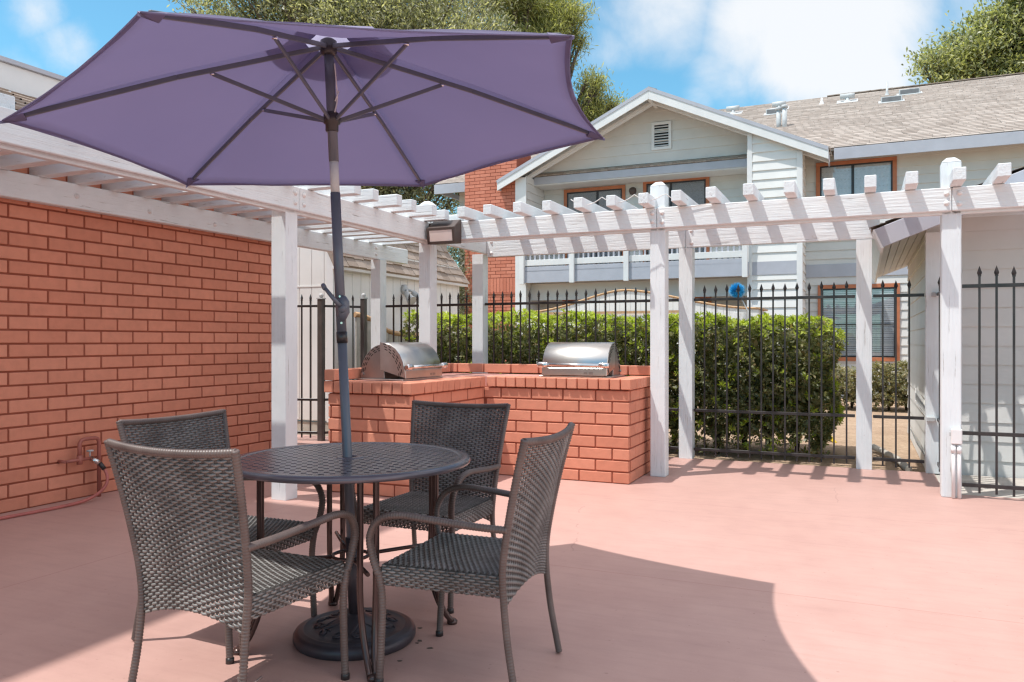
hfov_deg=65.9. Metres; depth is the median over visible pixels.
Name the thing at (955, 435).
conduit box
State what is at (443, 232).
flood light
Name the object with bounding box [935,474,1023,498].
concrete path
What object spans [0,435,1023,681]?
patio
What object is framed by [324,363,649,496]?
barbecue counter
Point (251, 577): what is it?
wicker chair
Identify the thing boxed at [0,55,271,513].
brick building
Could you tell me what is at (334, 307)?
iron fence
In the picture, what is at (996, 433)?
iron fence
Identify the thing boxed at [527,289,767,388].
patio fence
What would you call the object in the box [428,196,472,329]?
tree
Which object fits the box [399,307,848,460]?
clipped hedge
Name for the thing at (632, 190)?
porch light
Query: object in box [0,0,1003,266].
sky
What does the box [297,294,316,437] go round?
iron fence
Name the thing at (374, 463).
patio table
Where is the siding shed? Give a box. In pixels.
[869,167,1023,478]
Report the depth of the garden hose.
5.94 m
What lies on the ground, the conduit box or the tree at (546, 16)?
the tree at (546, 16)
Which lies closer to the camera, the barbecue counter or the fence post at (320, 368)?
the barbecue counter
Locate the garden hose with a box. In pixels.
[0,456,108,519]
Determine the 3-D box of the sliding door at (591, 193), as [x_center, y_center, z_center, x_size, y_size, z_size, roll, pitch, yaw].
[2.140,-2.872,20.574,1.673,2.265,0.034,0,0,24]
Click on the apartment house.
(887, 136)
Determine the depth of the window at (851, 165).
18.03 m
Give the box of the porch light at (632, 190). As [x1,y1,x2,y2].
[629,187,635,194]
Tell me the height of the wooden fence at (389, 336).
1.690 m
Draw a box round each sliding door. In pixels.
[564,185,624,265]
[643,177,708,261]
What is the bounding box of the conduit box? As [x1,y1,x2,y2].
[949,429,961,498]
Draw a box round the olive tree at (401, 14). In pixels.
[166,0,529,214]
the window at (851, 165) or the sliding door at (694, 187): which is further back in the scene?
the sliding door at (694, 187)
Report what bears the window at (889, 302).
in the apartment house
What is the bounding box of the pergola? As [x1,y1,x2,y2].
[0,93,1023,500]
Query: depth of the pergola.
7.13 m
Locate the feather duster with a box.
[728,282,751,316]
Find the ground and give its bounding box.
[669,398,924,471]
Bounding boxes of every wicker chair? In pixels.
[104,438,358,681]
[116,409,325,664]
[353,400,510,613]
[366,422,574,681]
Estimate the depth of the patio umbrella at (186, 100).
3.36 m
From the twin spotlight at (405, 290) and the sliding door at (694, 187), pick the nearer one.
the twin spotlight at (405, 290)
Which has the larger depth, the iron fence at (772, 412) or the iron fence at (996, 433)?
the iron fence at (772, 412)
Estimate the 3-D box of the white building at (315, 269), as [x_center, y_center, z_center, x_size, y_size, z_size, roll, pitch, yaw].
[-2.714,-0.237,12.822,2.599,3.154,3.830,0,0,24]
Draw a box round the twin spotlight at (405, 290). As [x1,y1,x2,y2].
[401,285,418,304]
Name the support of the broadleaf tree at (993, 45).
on the ground
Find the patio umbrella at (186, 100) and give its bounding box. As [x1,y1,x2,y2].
[0,10,604,537]
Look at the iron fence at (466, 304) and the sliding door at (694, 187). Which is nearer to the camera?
the iron fence at (466, 304)
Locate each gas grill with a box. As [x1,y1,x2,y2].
[356,342,447,380]
[537,342,624,377]
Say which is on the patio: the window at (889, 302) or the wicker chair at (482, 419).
the wicker chair at (482, 419)
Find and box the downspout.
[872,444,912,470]
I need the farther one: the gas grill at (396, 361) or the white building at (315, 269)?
the white building at (315, 269)
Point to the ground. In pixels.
(889, 438)
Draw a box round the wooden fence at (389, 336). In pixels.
[354,312,418,379]
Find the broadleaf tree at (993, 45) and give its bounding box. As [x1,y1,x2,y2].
[901,0,1023,83]
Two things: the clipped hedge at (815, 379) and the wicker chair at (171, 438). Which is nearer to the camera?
the wicker chair at (171, 438)
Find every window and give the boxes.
[816,156,896,196]
[818,283,899,360]
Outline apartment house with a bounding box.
[434,72,1023,397]
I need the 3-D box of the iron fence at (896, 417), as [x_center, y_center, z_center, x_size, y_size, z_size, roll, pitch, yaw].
[3.695,0.309,7.550,0.440,1.803,0.034,0,0,24]
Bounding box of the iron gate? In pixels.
[926,277,939,471]
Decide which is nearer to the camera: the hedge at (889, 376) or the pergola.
the pergola
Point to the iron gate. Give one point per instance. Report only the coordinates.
(931, 419)
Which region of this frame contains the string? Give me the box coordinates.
[571,194,712,207]
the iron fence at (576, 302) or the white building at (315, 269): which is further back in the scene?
the white building at (315, 269)
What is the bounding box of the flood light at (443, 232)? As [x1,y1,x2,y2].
[426,219,460,244]
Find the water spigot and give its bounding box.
[57,436,100,496]
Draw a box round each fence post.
[316,293,325,440]
[359,293,367,367]
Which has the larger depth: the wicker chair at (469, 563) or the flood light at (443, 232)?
the flood light at (443, 232)
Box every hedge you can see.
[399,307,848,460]
[817,360,907,410]
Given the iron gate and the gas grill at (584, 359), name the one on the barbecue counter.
the gas grill at (584, 359)
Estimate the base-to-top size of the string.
0.134 m
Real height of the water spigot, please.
0.488 m
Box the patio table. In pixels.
[224,442,470,681]
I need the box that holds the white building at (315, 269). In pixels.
[297,244,469,435]
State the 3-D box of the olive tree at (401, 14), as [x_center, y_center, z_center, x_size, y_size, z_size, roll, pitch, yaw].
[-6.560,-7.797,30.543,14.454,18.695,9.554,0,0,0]
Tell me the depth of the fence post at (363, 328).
10.09 m
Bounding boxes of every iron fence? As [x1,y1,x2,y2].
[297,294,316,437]
[325,294,360,433]
[385,292,471,372]
[485,287,678,449]
[694,281,854,463]
[873,280,923,467]
[962,265,1023,496]
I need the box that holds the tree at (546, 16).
[477,0,628,121]
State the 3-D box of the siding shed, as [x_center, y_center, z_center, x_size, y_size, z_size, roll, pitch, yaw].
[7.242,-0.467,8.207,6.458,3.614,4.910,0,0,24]
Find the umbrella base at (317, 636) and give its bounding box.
[293,537,415,660]

